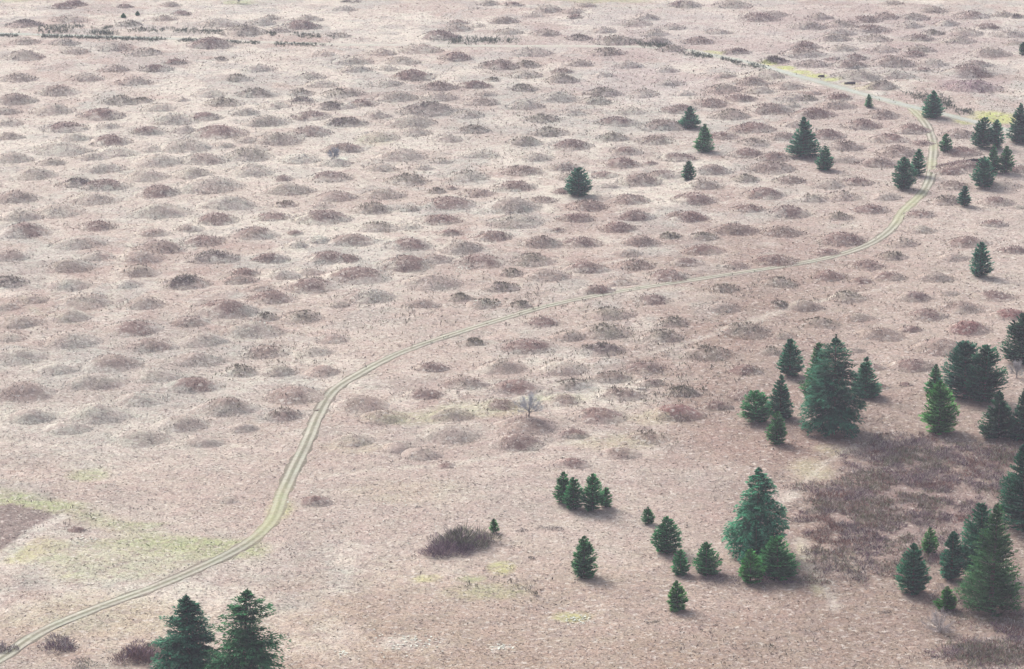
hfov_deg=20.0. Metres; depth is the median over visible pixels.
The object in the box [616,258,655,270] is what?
earth mound
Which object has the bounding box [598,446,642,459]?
earth mound
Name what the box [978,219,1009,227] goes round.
earth mound
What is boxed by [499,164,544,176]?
earth mound
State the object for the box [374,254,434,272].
earth mound
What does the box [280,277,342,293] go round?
earth mound
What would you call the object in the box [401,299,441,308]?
earth mound
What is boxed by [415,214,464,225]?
earth mound
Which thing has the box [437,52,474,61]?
earth mound
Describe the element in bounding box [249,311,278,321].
earth mound
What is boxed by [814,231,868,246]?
earth mound
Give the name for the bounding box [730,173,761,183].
earth mound
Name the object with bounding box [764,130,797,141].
earth mound
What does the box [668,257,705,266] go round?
earth mound
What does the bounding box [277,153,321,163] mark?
earth mound
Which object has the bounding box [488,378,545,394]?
earth mound
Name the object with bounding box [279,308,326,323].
earth mound
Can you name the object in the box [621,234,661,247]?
earth mound
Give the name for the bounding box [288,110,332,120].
earth mound
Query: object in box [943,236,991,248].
earth mound
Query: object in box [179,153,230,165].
earth mound
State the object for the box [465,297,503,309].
earth mound
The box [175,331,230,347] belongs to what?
earth mound
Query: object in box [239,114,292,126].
earth mound
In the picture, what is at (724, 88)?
earth mound
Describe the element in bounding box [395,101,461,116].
earth mound
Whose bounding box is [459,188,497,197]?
earth mound
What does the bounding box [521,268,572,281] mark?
earth mound
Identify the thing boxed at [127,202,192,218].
earth mound
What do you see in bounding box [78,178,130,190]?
earth mound
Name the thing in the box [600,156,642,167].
earth mound
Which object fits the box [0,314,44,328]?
earth mound
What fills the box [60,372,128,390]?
earth mound
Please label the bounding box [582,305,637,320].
earth mound
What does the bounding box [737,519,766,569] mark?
fir tree
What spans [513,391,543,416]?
leafless tree
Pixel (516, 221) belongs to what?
earth mound
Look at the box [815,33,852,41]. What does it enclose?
earth mound
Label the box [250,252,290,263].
earth mound
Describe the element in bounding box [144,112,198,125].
earth mound
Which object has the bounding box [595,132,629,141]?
earth mound
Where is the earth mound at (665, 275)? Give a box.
[644,269,691,281]
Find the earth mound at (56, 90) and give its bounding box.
[33,84,81,96]
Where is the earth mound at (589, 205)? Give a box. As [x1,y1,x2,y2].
[566,199,609,211]
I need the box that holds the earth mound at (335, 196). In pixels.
[314,190,357,201]
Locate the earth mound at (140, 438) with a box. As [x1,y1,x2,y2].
[105,428,174,447]
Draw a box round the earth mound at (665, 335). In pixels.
[641,328,684,342]
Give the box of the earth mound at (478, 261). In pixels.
[447,253,506,268]
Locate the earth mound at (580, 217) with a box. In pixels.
[554,212,595,222]
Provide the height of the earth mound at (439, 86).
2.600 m
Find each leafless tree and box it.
[326,147,339,157]
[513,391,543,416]
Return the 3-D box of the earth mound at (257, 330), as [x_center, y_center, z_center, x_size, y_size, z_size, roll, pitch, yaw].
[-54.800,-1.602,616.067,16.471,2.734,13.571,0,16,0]
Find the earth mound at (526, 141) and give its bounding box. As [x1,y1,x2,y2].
[505,136,543,146]
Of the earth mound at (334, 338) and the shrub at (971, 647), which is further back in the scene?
the earth mound at (334, 338)
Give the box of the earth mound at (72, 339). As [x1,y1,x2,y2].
[39,330,104,349]
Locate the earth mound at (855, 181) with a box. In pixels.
[840,176,874,185]
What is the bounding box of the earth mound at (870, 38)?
[858,33,893,42]
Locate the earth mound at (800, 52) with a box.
[777,46,827,58]
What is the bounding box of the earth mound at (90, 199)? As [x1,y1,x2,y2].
[62,192,122,205]
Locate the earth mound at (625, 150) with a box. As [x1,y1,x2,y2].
[610,145,642,155]
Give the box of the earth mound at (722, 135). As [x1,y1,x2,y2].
[710,131,740,139]
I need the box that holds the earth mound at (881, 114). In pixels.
[863,109,899,119]
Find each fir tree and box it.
[149,595,221,668]
[195,588,290,668]
[488,518,499,532]
[552,471,568,502]
[561,477,584,508]
[563,167,592,196]
[570,535,598,578]
[579,473,605,511]
[600,487,612,506]
[640,507,654,523]
[649,516,682,553]
[666,580,689,611]
[670,549,691,575]
[677,106,700,127]
[681,161,696,179]
[692,124,715,151]
[692,542,722,575]
[720,467,790,558]
[736,548,767,583]
[737,390,772,422]
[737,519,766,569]
[757,535,800,580]
[764,411,786,444]
[765,374,794,418]
[776,338,804,376]
[785,117,823,156]
[797,334,868,437]
[799,341,829,407]
[814,145,834,169]
[851,356,882,397]
[864,94,873,106]
[892,157,917,188]
[893,543,931,594]
[911,149,926,175]
[918,380,959,434]
[920,90,944,117]
[920,527,939,553]
[922,364,944,392]
[932,585,957,610]
[937,340,984,398]
[938,133,952,151]
[938,531,966,579]
[954,503,1023,616]
[956,185,971,205]
[956,502,1004,575]
[963,344,1008,402]
[968,242,994,275]
[969,155,997,186]
[970,117,995,147]
[977,390,1016,438]
[987,145,1000,172]
[988,119,1005,147]
[996,444,1023,531]
[997,313,1023,364]
[998,146,1016,172]
[1005,103,1023,142]
[1007,388,1023,440]
[1018,41,1023,54]
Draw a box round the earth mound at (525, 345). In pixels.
[493,337,559,354]
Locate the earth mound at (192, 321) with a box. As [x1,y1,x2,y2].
[168,315,213,327]
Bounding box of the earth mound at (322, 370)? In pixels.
[304,365,343,376]
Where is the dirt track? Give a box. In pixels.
[0,108,938,663]
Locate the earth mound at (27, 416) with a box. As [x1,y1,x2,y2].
[1,408,57,424]
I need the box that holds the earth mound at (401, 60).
[384,56,421,64]
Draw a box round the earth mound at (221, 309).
[187,299,261,319]
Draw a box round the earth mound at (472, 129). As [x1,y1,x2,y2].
[455,124,491,133]
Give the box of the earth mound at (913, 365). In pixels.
[886,358,938,372]
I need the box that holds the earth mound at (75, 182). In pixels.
[54,176,91,187]
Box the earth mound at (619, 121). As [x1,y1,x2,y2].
[593,116,640,126]
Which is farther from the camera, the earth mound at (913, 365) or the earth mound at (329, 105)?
the earth mound at (329, 105)
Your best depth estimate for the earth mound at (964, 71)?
902.17 m
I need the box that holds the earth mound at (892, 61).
[865,55,915,67]
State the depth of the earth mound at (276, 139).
805.58 m
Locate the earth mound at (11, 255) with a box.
[0,249,30,260]
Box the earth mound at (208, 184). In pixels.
[174,175,244,194]
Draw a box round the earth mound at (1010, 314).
[988,308,1023,320]
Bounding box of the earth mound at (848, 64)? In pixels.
[831,59,869,68]
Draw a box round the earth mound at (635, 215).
[612,210,655,221]
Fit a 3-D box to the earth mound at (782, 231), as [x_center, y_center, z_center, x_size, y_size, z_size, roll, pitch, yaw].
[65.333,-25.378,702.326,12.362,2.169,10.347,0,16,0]
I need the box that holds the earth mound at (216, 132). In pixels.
[189,124,250,139]
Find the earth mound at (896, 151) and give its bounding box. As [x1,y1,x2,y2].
[872,145,915,157]
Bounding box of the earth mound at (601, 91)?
[583,86,623,96]
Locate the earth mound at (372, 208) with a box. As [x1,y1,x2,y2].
[349,200,392,214]
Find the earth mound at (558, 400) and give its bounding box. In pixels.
[540,394,583,406]
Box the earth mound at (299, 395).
[260,385,326,405]
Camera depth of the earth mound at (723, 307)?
632.33 m
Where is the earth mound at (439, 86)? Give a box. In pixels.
[417,80,461,90]
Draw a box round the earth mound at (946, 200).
[927,194,960,205]
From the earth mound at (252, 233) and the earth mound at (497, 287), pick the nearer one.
the earth mound at (497, 287)
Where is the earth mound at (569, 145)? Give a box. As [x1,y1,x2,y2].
[548,138,594,151]
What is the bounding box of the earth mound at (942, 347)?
[908,337,958,356]
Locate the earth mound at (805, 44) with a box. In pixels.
[788,40,823,48]
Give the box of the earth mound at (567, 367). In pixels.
[534,359,588,375]
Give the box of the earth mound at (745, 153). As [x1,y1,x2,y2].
[727,148,764,158]
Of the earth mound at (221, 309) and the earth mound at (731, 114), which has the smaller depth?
the earth mound at (221, 309)
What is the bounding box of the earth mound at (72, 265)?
[43,258,96,273]
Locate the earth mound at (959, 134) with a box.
[936,128,974,138]
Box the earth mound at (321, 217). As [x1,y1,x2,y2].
[289,209,353,225]
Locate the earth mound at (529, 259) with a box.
[507,252,556,267]
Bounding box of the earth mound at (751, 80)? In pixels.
[732,76,769,85]
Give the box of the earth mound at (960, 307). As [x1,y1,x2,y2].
[935,300,986,313]
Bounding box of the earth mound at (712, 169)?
[695,164,734,175]
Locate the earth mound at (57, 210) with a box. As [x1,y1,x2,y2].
[26,203,86,218]
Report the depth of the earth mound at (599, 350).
599.22 m
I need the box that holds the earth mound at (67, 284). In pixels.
[42,277,94,291]
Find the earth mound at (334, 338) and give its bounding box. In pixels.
[314,333,350,343]
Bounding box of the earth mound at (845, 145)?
[825,139,865,151]
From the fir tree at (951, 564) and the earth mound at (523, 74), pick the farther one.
the earth mound at (523, 74)
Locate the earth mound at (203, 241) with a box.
[179,234,225,246]
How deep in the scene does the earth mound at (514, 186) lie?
749.11 m
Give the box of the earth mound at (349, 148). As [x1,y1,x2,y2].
[334,142,366,152]
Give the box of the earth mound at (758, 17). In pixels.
[734,12,782,21]
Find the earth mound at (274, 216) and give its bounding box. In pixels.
[253,212,292,221]
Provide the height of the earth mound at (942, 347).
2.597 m
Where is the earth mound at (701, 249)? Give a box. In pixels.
[679,244,725,254]
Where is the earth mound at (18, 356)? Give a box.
[0,346,48,365]
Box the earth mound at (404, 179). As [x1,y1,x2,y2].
[383,172,430,186]
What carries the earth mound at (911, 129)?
on the ground at (504, 558)
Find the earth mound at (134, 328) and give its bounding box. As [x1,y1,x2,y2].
[102,319,163,336]
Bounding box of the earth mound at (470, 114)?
[449,109,486,118]
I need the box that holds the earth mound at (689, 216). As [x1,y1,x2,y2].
[667,210,709,222]
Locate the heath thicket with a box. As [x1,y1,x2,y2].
[756,430,1023,668]
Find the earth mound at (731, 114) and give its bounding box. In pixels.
[707,108,751,120]
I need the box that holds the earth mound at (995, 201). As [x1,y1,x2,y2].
[974,195,1016,206]
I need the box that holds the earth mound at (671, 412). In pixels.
[643,403,707,421]
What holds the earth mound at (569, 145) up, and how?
on the ground at (504, 558)
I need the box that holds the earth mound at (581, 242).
[560,236,604,247]
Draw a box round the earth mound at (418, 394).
[402,387,445,399]
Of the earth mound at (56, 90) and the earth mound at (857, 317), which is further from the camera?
the earth mound at (56, 90)
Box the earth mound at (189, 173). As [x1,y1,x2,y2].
[170,167,213,179]
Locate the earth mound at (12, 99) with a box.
[0,92,39,105]
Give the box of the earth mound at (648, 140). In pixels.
[634,135,675,145]
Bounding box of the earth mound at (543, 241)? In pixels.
[519,234,562,248]
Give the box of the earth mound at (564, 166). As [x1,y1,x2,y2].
[544,162,583,170]
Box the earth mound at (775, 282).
[757,275,799,287]
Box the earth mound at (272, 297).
[246,289,297,303]
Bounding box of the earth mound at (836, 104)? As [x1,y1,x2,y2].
[814,99,856,109]
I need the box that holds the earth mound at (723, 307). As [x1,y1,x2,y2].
[699,302,743,312]
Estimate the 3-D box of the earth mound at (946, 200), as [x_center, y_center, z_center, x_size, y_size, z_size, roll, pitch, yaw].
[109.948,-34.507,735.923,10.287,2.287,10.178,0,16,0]
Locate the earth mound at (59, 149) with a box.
[27,141,92,156]
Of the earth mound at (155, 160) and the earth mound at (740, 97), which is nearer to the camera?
the earth mound at (155, 160)
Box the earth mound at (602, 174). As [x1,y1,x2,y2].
[586,170,618,178]
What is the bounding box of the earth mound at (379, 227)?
[354,221,398,232]
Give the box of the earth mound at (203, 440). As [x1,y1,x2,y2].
[176,433,224,447]
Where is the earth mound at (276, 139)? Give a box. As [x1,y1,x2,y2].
[254,132,304,145]
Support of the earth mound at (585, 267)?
on the ground at (504, 558)
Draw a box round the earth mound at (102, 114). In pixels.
[75,107,129,120]
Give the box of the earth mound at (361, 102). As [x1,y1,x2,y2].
[348,98,380,106]
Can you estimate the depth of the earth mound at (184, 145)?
795.89 m
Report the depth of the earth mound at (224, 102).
857.62 m
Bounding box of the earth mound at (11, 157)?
[0,151,34,163]
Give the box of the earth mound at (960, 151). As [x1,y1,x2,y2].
[939,146,981,157]
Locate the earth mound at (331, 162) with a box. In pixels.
[313,158,353,166]
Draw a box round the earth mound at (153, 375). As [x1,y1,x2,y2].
[125,367,183,383]
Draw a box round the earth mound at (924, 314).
[903,307,948,321]
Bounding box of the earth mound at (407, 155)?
[372,147,428,161]
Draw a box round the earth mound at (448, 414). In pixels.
[426,407,474,421]
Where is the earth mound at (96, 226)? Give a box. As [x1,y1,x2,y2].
[75,219,117,231]
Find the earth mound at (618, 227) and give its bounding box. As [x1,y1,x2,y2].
[597,221,635,233]
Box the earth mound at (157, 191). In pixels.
[131,184,182,198]
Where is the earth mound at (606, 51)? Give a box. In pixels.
[585,47,627,56]
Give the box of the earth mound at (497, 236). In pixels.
[471,230,513,241]
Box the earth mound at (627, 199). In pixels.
[606,193,651,204]
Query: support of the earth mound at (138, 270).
on the ground at (504, 558)
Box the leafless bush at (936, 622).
[919,608,955,633]
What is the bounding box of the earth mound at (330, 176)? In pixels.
[305,170,353,182]
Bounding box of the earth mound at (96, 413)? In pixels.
[60,402,132,424]
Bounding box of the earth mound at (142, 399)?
[110,391,170,406]
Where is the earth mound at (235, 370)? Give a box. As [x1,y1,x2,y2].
[219,363,258,377]
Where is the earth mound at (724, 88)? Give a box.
[700,83,741,93]
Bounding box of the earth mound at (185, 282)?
[156,273,214,289]
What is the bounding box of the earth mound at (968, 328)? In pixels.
[943,319,993,336]
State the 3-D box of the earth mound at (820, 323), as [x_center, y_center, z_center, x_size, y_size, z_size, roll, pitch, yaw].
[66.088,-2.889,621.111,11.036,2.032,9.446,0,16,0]
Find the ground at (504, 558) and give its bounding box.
[0,0,1023,668]
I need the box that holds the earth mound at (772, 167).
[741,160,797,174]
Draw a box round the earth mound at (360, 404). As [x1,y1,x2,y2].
[330,395,390,412]
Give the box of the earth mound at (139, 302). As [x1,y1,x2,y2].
[116,295,165,309]
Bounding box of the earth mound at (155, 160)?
[129,153,181,167]
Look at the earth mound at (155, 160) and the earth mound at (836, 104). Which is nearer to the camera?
the earth mound at (155, 160)
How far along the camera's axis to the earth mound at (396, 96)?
864.39 m
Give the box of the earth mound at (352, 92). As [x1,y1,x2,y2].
[344,88,366,96]
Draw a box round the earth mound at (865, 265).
[843,259,885,270]
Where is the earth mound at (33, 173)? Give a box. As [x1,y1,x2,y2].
[9,166,58,180]
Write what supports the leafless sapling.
on the ground at (504, 558)
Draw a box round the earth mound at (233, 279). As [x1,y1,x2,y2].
[218,274,260,284]
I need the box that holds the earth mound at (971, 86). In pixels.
[940,79,1004,93]
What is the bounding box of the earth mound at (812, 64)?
[791,59,832,67]
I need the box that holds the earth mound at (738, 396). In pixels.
[724,389,753,401]
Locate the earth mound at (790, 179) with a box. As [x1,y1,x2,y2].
[772,174,808,184]
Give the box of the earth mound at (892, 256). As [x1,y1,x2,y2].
[876,251,908,260]
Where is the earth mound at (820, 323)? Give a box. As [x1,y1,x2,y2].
[798,316,841,328]
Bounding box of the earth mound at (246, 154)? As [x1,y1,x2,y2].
[223,147,274,161]
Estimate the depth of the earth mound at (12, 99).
861.64 m
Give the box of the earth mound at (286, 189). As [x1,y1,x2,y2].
[261,182,315,195]
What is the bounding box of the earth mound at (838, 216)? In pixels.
[821,210,854,220]
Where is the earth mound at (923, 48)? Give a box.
[899,44,937,52]
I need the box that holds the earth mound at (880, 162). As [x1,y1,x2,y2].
[857,156,899,167]
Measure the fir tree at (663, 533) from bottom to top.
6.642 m
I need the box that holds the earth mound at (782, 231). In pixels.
[758,225,806,237]
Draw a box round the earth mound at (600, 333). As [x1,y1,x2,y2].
[578,323,632,339]
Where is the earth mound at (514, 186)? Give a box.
[489,180,538,191]
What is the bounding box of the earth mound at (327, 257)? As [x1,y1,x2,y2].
[303,250,348,263]
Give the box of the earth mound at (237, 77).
[221,73,253,81]
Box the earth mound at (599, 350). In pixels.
[574,341,627,356]
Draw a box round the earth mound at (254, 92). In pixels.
[233,87,280,97]
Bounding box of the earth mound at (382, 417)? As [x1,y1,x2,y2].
[356,410,409,424]
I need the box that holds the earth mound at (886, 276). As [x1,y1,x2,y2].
[869,271,907,281]
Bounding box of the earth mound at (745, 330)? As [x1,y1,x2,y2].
[712,321,772,339]
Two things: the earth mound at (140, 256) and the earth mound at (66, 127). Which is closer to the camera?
the earth mound at (140, 256)
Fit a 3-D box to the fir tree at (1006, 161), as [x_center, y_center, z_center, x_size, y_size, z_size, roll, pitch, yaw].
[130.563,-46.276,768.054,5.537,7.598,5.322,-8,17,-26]
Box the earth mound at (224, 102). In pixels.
[202,97,244,106]
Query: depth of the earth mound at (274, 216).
716.28 m
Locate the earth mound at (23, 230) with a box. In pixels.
[0,221,53,238]
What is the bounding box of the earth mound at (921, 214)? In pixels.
[903,209,936,217]
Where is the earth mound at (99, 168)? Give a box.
[79,163,127,173]
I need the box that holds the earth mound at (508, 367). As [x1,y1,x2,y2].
[473,359,529,374]
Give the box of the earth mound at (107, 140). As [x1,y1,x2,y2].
[86,134,133,146]
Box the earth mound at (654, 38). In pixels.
[637,34,672,44]
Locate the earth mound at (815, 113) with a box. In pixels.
[786,107,837,119]
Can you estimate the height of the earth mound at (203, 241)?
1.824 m
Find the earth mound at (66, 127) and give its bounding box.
[39,121,90,133]
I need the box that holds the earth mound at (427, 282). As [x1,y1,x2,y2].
[399,272,465,290]
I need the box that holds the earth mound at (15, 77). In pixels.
[0,72,38,82]
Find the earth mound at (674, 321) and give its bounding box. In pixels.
[652,314,692,327]
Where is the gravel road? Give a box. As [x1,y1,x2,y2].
[0,32,1013,133]
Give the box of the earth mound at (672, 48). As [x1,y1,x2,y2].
[655,43,688,51]
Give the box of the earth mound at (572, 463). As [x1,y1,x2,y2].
[553,457,593,468]
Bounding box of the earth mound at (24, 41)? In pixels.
[8,37,40,45]
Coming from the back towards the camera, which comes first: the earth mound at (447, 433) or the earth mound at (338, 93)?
the earth mound at (338, 93)
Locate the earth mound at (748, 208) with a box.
[728,203,767,212]
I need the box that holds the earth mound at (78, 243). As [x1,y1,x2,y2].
[48,236,109,250]
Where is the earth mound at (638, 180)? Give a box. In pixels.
[614,173,662,186]
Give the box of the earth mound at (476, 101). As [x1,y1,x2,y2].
[459,96,500,105]
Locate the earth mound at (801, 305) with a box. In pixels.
[782,299,824,311]
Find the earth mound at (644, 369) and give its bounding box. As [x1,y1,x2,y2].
[620,361,668,374]
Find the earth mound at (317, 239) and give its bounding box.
[302,235,330,244]
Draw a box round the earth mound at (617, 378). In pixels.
[590,370,631,383]
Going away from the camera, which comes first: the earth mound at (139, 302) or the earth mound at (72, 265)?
the earth mound at (139, 302)
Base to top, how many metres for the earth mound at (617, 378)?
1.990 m
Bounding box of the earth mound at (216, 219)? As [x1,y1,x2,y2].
[191,211,241,225]
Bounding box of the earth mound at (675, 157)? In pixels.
[655,152,697,161]
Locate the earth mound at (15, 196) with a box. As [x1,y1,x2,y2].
[0,190,41,203]
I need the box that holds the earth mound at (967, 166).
[939,159,980,172]
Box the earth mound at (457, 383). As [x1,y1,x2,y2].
[438,376,489,389]
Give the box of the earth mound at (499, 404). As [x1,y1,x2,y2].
[476,398,519,410]
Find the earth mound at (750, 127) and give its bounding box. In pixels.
[726,121,777,133]
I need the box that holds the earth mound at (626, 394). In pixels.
[594,386,649,401]
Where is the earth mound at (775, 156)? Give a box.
[753,151,794,161]
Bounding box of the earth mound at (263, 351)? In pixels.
[237,344,292,359]
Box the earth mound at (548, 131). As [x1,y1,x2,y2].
[528,126,569,137]
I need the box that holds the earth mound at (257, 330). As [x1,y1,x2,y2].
[216,320,287,338]
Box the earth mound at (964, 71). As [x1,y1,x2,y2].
[936,63,998,78]
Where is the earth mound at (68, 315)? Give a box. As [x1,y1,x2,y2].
[44,308,94,322]
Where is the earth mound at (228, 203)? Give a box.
[193,195,256,210]
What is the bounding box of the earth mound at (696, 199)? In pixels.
[668,192,719,205]
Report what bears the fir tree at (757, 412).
on the ground at (504, 558)
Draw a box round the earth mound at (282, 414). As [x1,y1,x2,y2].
[261,407,305,422]
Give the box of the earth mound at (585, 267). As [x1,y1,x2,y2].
[559,260,611,273]
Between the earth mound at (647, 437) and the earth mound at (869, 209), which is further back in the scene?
the earth mound at (869, 209)
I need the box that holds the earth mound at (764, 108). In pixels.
[743,102,795,114]
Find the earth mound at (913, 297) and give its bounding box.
[892,290,934,302]
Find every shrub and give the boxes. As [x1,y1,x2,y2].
[0,641,19,652]
[37,632,77,653]
[69,657,97,668]
[107,639,164,664]
[340,0,360,3]
[418,536,475,558]
[427,523,475,548]
[449,519,490,549]
[470,528,503,542]
[532,526,561,530]
[931,160,962,167]
[940,639,1002,660]
[983,448,1014,459]
[993,626,1017,632]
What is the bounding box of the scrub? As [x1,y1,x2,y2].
[699,574,770,586]
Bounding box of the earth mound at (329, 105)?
[313,101,341,110]
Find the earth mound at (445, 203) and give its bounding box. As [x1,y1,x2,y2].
[420,196,476,210]
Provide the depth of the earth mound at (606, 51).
940.55 m
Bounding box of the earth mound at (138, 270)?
[115,264,161,277]
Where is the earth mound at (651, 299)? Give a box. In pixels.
[632,294,674,304]
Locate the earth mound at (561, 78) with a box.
[542,73,580,83]
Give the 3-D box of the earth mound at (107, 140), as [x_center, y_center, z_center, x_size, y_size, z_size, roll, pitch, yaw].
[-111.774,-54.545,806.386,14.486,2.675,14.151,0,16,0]
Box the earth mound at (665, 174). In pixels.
[642,169,683,178]
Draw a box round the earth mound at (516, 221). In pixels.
[485,213,543,229]
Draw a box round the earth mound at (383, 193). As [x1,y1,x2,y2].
[358,188,407,199]
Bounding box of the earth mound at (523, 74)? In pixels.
[506,70,543,78]
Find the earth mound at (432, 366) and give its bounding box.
[410,361,451,372]
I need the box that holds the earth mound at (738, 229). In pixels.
[707,222,760,235]
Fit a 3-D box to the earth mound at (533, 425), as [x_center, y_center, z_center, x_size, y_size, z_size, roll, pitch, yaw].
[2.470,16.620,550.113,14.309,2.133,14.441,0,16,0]
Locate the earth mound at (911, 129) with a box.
[889,123,930,134]
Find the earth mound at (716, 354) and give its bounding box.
[677,344,735,361]
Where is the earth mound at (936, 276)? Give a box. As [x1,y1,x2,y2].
[915,271,955,282]
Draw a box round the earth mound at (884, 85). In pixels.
[861,79,901,90]
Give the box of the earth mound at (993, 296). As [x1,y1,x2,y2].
[967,290,1018,301]
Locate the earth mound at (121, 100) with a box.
[99,95,141,105]
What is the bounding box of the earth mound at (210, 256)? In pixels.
[183,249,242,263]
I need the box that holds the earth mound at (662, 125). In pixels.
[635,118,690,131]
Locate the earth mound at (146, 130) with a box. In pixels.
[130,125,167,135]
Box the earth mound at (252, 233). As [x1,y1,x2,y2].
[229,226,280,240]
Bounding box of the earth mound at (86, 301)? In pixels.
[54,292,114,309]
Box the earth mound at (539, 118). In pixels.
[523,113,561,123]
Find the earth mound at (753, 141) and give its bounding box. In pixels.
[736,137,772,146]
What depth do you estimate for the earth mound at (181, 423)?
549.63 m
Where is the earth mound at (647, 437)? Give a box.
[622,429,677,445]
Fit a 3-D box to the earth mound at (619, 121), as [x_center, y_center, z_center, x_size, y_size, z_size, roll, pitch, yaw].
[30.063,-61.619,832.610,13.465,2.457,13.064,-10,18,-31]
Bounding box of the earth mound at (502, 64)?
[476,59,520,70]
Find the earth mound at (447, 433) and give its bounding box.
[414,423,482,444]
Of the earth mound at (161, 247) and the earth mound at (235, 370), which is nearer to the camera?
the earth mound at (235, 370)
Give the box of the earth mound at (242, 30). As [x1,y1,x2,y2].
[219,24,268,36]
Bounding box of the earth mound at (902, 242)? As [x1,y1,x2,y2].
[884,237,921,247]
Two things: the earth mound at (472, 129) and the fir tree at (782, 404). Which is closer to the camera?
the fir tree at (782, 404)
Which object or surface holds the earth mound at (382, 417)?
on the ground at (504, 558)
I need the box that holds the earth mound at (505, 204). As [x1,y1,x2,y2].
[479,196,542,213]
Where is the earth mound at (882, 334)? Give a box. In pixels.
[853,327,905,341]
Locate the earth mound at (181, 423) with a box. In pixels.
[150,414,210,432]
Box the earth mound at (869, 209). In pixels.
[849,203,893,214]
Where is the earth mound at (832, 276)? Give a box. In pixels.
[807,269,847,281]
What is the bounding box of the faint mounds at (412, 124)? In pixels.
[0,0,1023,532]
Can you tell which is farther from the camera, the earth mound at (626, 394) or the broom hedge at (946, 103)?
the broom hedge at (946, 103)
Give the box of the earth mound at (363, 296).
[343,288,398,303]
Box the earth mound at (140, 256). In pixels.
[114,249,164,262]
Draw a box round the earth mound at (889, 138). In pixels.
[868,133,910,143]
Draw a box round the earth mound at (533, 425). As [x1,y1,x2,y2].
[490,415,558,435]
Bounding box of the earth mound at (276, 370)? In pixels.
[259,364,299,376]
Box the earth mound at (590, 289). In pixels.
[576,284,615,294]
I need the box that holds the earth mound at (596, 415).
[566,407,630,424]
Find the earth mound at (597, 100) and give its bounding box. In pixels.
[578,95,613,104]
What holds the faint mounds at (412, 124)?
on the ground at (504, 558)
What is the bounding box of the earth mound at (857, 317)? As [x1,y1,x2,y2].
[841,312,875,321]
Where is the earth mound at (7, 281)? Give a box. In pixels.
[0,274,31,287]
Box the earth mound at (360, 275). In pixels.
[319,266,393,284]
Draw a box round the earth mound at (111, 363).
[79,353,145,372]
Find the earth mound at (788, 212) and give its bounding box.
[766,204,812,218]
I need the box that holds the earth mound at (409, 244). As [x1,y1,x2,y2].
[383,237,436,250]
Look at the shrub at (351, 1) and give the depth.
1043.99 m
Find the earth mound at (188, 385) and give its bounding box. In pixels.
[161,376,225,393]
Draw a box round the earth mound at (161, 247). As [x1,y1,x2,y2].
[133,239,186,254]
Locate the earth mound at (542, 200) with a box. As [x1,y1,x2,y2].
[525,195,559,203]
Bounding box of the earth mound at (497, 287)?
[481,281,520,292]
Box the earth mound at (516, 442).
[489,432,546,452]
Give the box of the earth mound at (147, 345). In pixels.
[120,338,179,352]
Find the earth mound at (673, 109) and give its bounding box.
[657,105,687,113]
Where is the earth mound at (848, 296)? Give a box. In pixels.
[826,290,868,303]
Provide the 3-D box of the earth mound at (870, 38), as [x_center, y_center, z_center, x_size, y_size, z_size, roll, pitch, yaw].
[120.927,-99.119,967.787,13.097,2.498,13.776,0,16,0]
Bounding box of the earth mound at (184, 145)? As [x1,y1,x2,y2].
[157,137,213,152]
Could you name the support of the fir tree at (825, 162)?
on the ground at (504, 558)
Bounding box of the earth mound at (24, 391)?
[0,380,57,402]
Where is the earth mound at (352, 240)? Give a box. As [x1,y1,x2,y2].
[327,233,378,246]
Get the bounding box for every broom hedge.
[0,31,332,46]
[30,22,334,38]
[36,26,75,34]
[83,27,119,35]
[443,34,517,46]
[597,35,684,50]
[672,49,768,68]
[902,87,974,114]
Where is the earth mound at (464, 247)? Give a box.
[433,240,486,254]
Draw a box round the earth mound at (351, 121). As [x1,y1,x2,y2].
[328,115,367,126]
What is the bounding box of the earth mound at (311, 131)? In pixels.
[287,125,335,136]
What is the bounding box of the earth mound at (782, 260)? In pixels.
[750,254,798,266]
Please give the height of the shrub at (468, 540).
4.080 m
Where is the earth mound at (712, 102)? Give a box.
[694,98,729,107]
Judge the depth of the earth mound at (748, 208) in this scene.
724.85 m
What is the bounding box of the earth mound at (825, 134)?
[808,128,847,139]
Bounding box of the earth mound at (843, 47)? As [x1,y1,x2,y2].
[825,43,859,51]
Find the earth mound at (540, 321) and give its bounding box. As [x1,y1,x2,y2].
[523,316,560,327]
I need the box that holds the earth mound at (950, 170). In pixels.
[928,166,966,175]
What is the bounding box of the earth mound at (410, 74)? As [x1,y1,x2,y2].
[388,68,436,81]
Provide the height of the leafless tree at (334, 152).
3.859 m
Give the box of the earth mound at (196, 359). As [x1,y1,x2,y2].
[164,351,227,367]
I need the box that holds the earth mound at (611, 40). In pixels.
[589,35,637,45]
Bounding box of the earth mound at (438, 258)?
[419,254,451,263]
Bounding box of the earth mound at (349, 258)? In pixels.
[341,254,360,262]
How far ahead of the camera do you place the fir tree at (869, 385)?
567.93 m
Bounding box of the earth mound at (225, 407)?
[190,396,261,417]
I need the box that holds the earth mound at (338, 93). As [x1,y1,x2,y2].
[319,87,351,98]
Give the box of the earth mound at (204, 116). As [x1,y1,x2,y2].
[189,112,223,120]
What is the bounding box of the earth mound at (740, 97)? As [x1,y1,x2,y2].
[723,93,757,101]
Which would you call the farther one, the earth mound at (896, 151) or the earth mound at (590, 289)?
the earth mound at (896, 151)
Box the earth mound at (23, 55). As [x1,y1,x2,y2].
[1,49,46,60]
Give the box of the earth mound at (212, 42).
[185,36,235,49]
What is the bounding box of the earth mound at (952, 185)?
[932,180,969,190]
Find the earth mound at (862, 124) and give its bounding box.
[840,118,883,129]
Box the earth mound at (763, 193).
[738,187,788,199]
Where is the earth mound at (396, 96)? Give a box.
[372,90,420,101]

